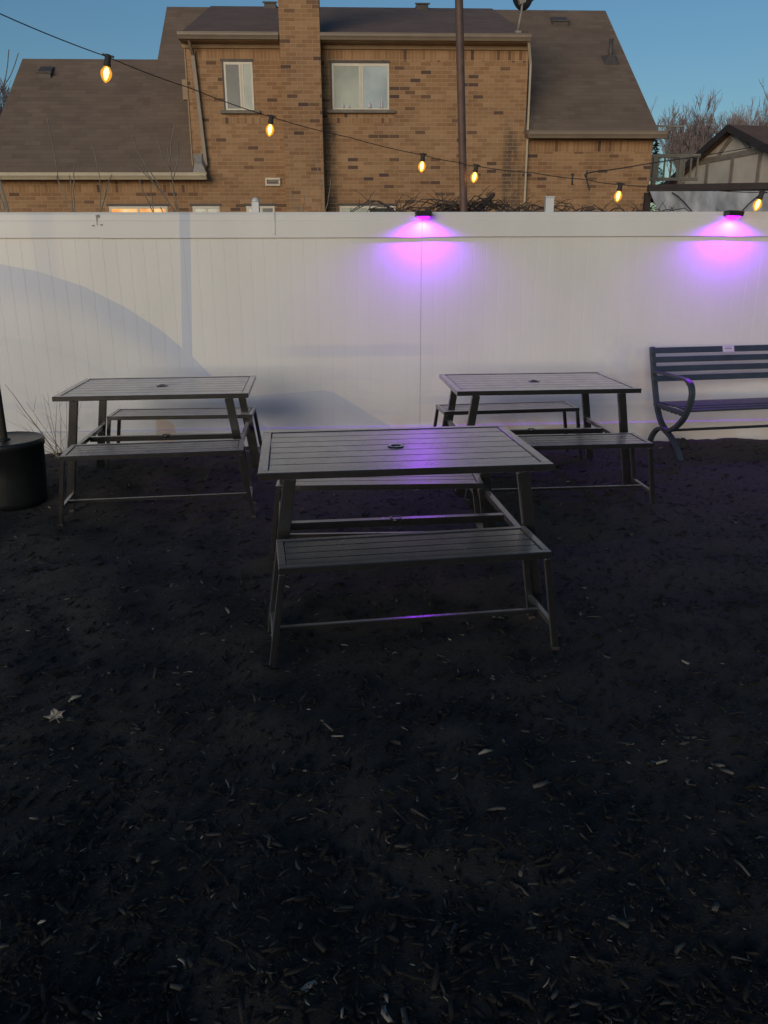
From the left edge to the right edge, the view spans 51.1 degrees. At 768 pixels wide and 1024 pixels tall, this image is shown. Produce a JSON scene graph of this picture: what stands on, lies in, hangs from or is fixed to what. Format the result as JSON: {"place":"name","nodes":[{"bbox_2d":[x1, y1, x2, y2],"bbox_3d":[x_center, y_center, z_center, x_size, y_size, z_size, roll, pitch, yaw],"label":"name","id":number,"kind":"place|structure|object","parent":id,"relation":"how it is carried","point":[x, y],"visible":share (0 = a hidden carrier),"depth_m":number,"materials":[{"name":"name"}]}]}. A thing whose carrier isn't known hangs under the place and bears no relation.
{"place":"outdoors","nodes":[
{"label":"outdoors","id":0,"kind":"place"},
{"bbox_2d":[0,438,767,1023],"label":"mulch ground","id":1,"kind":"structure","parent":0,"point":[458,586],"depth_m":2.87,"materials":[{"name":"black wood"}]},
{"bbox_2d":[0,78,10,211],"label":"bare tree","id":2,"kind":"object","parent":1,"relation":"on","point":[4,94],"visible":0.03,"depth_m":30.34,"materials":[{"name":"brown plant"}]},
{"bbox_2d":[0,49,18,211],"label":"bare sapling","id":3,"kind":"object","parent":1,"relation":"on","point":[6,208],"visible":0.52,"depth_m":10.86,"materials":[{"name":"brown plant"}]},
{"bbox_2d":[0,431,47,510],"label":"pole drum","id":4,"kind":"object","parent":1,"relation":"on","point":[23,479],"visible":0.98,"depth_m":5.45,"materials":[{"name":"plastic"}]},
{"bbox_2d":[0,388,7,437],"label":"light pole","id":5,"kind":"object","parent":4,"relation":"on","point":[3,431],"visible":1,"depth_m":5.47,"materials":[{"name":"metal"}]},
{"bbox_2d":[6,386,81,457],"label":"dry weeds","id":6,"kind":"object","parent":1,"relation":"on","point":[50,446],"visible":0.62,"depth_m":6.87,"materials":[{"name":"plant"}]},
{"bbox_2d":[43,709,65,721],"bbox_3d":[-1.183,0.736,2.896,0.078,0.009,0.094,-16,31,-25],"label":"maple leaf","id":7,"kind":"object","parent":1,"relation":"on","point":[55,714],"visible":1,"depth_m":2.90,"materials":[{"name":"beige plant"}]},
{"bbox_2d":[47,118,111,211],"bbox_3d":[-4.228,-3.759,11.546,0.940,3.493,0.317,4,18,13],"label":"bare sapling","id":8,"kind":"object","parent":1,"relation":"on","point":[102,203],"visible":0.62,"depth_m":11.31,"materials":[{"name":"brown plant"}]},
{"bbox_2d":[122,118,179,211],"bbox_3d":[-2.975,-3.513,10.978,0.746,3.349,1.000,0,17,0],"label":"bare sapling","id":9,"kind":"object","parent":1,"relation":"on","point":[161,191],"visible":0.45,"depth_m":10.57,"materials":[{"name":"brown plant"}]},
{"bbox_2d":[52,375,257,498],"bbox_3d":[-1.617,-0.575,5.973,1.302,0.736,0.894,-2,17,-5],"label":"picnic table","id":10,"kind":"object","parent":1,"relation":"on","point":[102,391],"visible":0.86,"depth_m":5.80,"materials":[{"name":"grey metal"}]},
{"bbox_2d":[58,439,255,525],"bbox_3d":[-1.471,-0.201,5.253,1.237,0.454,0.345,-3,18,-8],"label":"slatted bench","id":11,"kind":"object","parent":1,"relation":"on","point":[73,454],"visible":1,"depth_m":5.18,"materials":[{"name":"grey metal"}]},
{"bbox_2d":[105,407,261,467],"bbox_3d":[-1.597,-0.584,6.475,1.237,0.454,0.345,-1,17,-3],"label":"slatted bench","id":12,"kind":"object","parent":1,"relation":"on","point":[118,415],"visible":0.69,"depth_m":6.35,"materials":[{"name":"grey metal"}]},
{"bbox_2d":[252,198,259,211],"bbox_3d":[-1.100,-1.647,7.237,0.065,2.212,0.065,0,17,0],"label":"white post","id":13,"kind":"object","parent":1,"relation":"on","point":[255,205],"visible":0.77,"depth_m":6.90,"materials":[{"name":"plastic"}]},
{"bbox_2d":[290,148,330,211],"bbox_3d":[-1.006,-3.829,12.205,0.477,3.204,0.746,12,21,34],"label":"bare sapling","id":14,"kind":"object","parent":1,"relation":"on","point":[321,192],"visible":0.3,"depth_m":11.97,"materials":[{"name":"brown plant"}]},
{"bbox_2d":[0,0,683,240],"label":"brick house","id":15,"kind":"structure","parent":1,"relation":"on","point":[554,93],"depth_m":16.58,"materials":[{"name":"brown brick"}]},
{"bbox_2d":[106,204,168,211],"bbox_3d":[-5.087,-5.813,16.798,1.290,1.172,0.034,-1,17,-2],"label":"window","id":16,"kind":"structure","parent":15,"relation":"in","point":[112,207],"depth_m":16.63,"materials":[{"name":"brown"}]},
{"bbox_2d":[190,204,220,211],"bbox_3d":[-3.698,-5.839,16.858,0.650,1.172,0.034,-1,17,-2],"label":"window","id":17,"kind":"structure","parent":15,"relation":"in","point":[196,207],"depth_m":16.69,"materials":[{"name":"white metal"}]},
{"bbox_2d":[220,59,260,123],"bbox_3d":[-2.895,-8.402,16.056,0.790,1.166,0.105,-1,17,-2],"label":"window","id":18,"kind":"structure","parent":15,"relation":"in","point":[237,75],"depth_m":16.08,"materials":[{"name":"white glass"}]},
{"bbox_2d":[244,204,276,211],"bbox_3d":[-2.570,-5.859,16.906,0.680,1.172,0.034,-1,17,-2],"label":"window","id":19,"kind":"structure","parent":15,"relation":"in","point":[263,207],"depth_m":16.74,"materials":[{"name":"white metal"}]},
{"bbox_2d":[327,60,394,122],"bbox_3d":[-0.464,-8.448,16.162,1.368,1.136,0.110,-1,17,-2],"label":"window","id":20,"kind":"structure","parent":15,"relation":"in","point":[346,76],"depth_m":16.18,"materials":[{"name":"grey glass"}]},
{"bbox_2d":[337,203,397,211],"bbox_3d":[-0.345,-5.899,17.002,1.265,1.172,0.034,-1,17,-2],"label":"window","id":21,"kind":"structure","parent":15,"relation":"in","point":[344,207],"depth_m":16.83,"materials":[{"name":"grey glass"}]},
{"bbox_2d":[513,0,533,32],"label":"satellite dish","id":22,"kind":"object","parent":15,"relation":"on","point":[522,5],"visible":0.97,"depth_m":16.12,"materials":[{"name":"grey metal"}]},
{"bbox_2d":[269,473,487,560],"bbox_3d":[-0.026,0.019,4.533,1.237,0.454,0.345,-1,17,-2],"label":"slatted bench","id":23,"kind":"object","parent":1,"relation":"on","point":[473,482],"visible":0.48,"depth_m":4.36,"materials":[{"name":"grey metal"}]},
{"bbox_2d":[0,212,767,453],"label":"vinyl fence","id":24,"kind":"object","parent":1,"relation":"on","point":[322,320],"visible":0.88,"depth_m":6.93,"materials":[{"name":"white plastic"}]},
{"bbox_2d":[415,211,431,218],"bbox_3d":[0.325,-2.455,6.639,0.135,0.059,0.111,-1,17,-3],"label":"fence lamp","id":25,"kind":"object","parent":24,"relation":"attached to","point":[423,214],"visible":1,"depth_m":6.59,"materials":[{"name":"black plastic"}]},
{"bbox_2d":[723,210,744,217],"bbox_3d":[2.958,-2.518,6.800,0.135,0.059,0.111,1,17,-4],"label":"fence lamp","id":26,"kind":"object","parent":24,"relation":"attached to","point":[733,213],"visible":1,"depth_m":6.75,"materials":[{"name":"black plastic"}]},
{"bbox_2d":[258,425,553,625],"bbox_3d":[0.059,0.027,4.028,1.302,0.736,0.894,-2,18,-6],"label":"picnic table","id":27,"kind":"object","parent":1,"relation":"on","point":[484,451],"visible":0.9,"depth_m":3.81,"materials":[{"name":"grey metal"}]},
{"bbox_2d":[268,526,559,668],"bbox_3d":[0.114,0.357,3.453,1.237,0.454,0.345,-3,18,-8],"label":"slatted bench","id":28,"kind":"object","parent":1,"relation":"on","point":[525,544],"visible":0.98,"depth_m":3.38,"materials":[{"name":"grey metal"}]},
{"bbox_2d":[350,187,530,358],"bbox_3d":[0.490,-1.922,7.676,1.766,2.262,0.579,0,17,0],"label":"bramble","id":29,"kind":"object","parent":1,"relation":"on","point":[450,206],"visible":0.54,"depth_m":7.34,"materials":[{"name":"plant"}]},
{"bbox_2d":[455,0,467,211],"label":"metal pole","id":30,"kind":"object","parent":1,"relation":"on","point":[459,26],"visible":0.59,"depth_m":6.68,"materials":[{"name":"metal"}]},
{"bbox_2d":[0,13,459,170],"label":"string lights","id":31,"kind":"object","parent":30,"relation":"hanging from","point":[107,60],"visible":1,"depth_m":5.77,"materials":[{"name":"brown rubber"}]},
{"bbox_2d":[460,162,767,209],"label":"string lights","id":32,"kind":"object","parent":30,"relation":"hanging from","point":[757,204],"visible":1,"depth_m":6.78,"materials":[{"name":"brown rubber"}]},
{"bbox_2d":[397,192,605,211],"bbox_3d":[1.122,-1.938,7.803,2.291,2.211,0.582,0,17,0],"label":"bramble","id":33,"kind":"object","parent":1,"relation":"on","point":[490,197],"visible":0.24,"depth_m":7.43,"materials":[{"name":"plant"}]},
{"bbox_2d":[433,401,581,458],"bbox_3d":[1.006,-0.651,6.652,1.237,0.454,0.345,-3,18,-7],"label":"slatted bench","id":34,"kind":"object","parent":1,"relation":"on","point":[563,407],"visible":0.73,"depth_m":6.54,"materials":[{"name":"grey metal"}]},
{"bbox_2d":[439,372,641,492],"bbox_3d":[1.121,-0.631,6.109,1.302,0.736,0.894,-2,17,-4],"label":"picnic table","id":35,"kind":"object","parent":1,"relation":"on","point":[475,386],"visible":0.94,"depth_m":5.89,"materials":[{"name":"grey metal"}]},
{"bbox_2d":[544,196,554,211],"bbox_3d":[1.457,-1.707,7.380,0.080,2.219,0.080,0,17,0],"label":"white post","id":36,"kind":"object","parent":1,"relation":"on","point":[549,204],"visible":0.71,"depth_m":7.04,"materials":[{"name":"plastic"}]},
{"bbox_2d":[464,433,654,510],"bbox_3d":[1.186,-0.266,5.422,1.237,0.454,0.345,-2,17,-5],"label":"slatted bench","id":37,"kind":"object","parent":1,"relation":"on","point":[632,441],"visible":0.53,"depth_m":5.37,"materials":[{"name":"grey metal"}]},
{"bbox_2d":[511,200,689,211],"bbox_3d":[1.983,-1.935,7.908,2.188,2.134,0.575,0,17,0],"label":"bramble","id":38,"kind":"object","parent":1,"relation":"on","point":[637,210],"visible":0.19,"depth_m":7.48,"materials":[{"name":"plant"}]},
{"bbox_2d":[649,139,665,211],"bbox_3d":[11.633,-13.154,35.738,3.896,6.990,3.750,0,17,0],"label":"evergreen tree","id":39,"kind":"object","parent":1,"relation":"on","point":[655,147],"visible":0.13,"depth_m":34.83,"materials":[{"name":"plant"}]},
{"bbox_2d":[650,154,700,202],"bbox_3d":[7.670,-7.939,23.460,2.650,4.426,1.700,0,17,0],"label":"balcony railing","id":40,"kind":"object","parent":1,"relation":"on","point":[679,178],"visible":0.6,"depth_m":22.16,"materials":[{"name":"grey wood"}]},
{"bbox_2d":[670,438,688,447],"bbox_3d":[2.621,-0.600,7.139,0.162,0.125,0.129,0,17,0],"label":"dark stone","id":41,"kind":"object","parent":1,"relation":"on","point":[683,442],"visible":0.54,"depth_m":7.09,"materials":[{"name":"black stone"}]},
{"bbox_2d":[642,182,767,211],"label":"carport","id":42,"kind":"object","parent":1,"relation":"on","point":[687,197],"visible":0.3,"depth_m":13.92,"materials":[{"name":"white metal"}]},
{"bbox_2d":[647,345,767,460],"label":"park bench","id":43,"kind":"object","parent":1,"relation":"on","point":[690,404],"visible":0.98,"depth_m":6.95,"materials":[{"name":"black metal"}]},
{"bbox_2d":[650,88,765,172],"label":"bare tree","id":44,"kind":"object","parent":1,"relation":"on","point":[690,140],"visible":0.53,"depth_m":41.66,"materials":[{"name":"brown plant"}]},
{"bbox_2d":[708,79,767,130],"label":"bare tree","id":45,"kind":"object","parent":1,"relation":"on","point":[755,120],"visible":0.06,"depth_m":47.29,"materials":[{"name":"brown plant"}]},
{"bbox_2d":[0,0,767,211],"label":"sky","id":46,"kind":"structure","parent":0,"point":[674,50],"materials":[{"name":"blue"}]},
{"bbox_2d":[584,144,766,189],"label":"utility cable","id":47,"kind":"object","parent":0,"point":[586,173],"visible":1,"depth_m":8.42,"materials":[{"name":"brown rubber"}]},
{"bbox_2d":[663,124,767,183],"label":"timbered house","id":48,"kind":"structure","parent":0,"point":[748,165],"depth_m":28.44,"materials":[{"name":"beige paint"}]}
]}

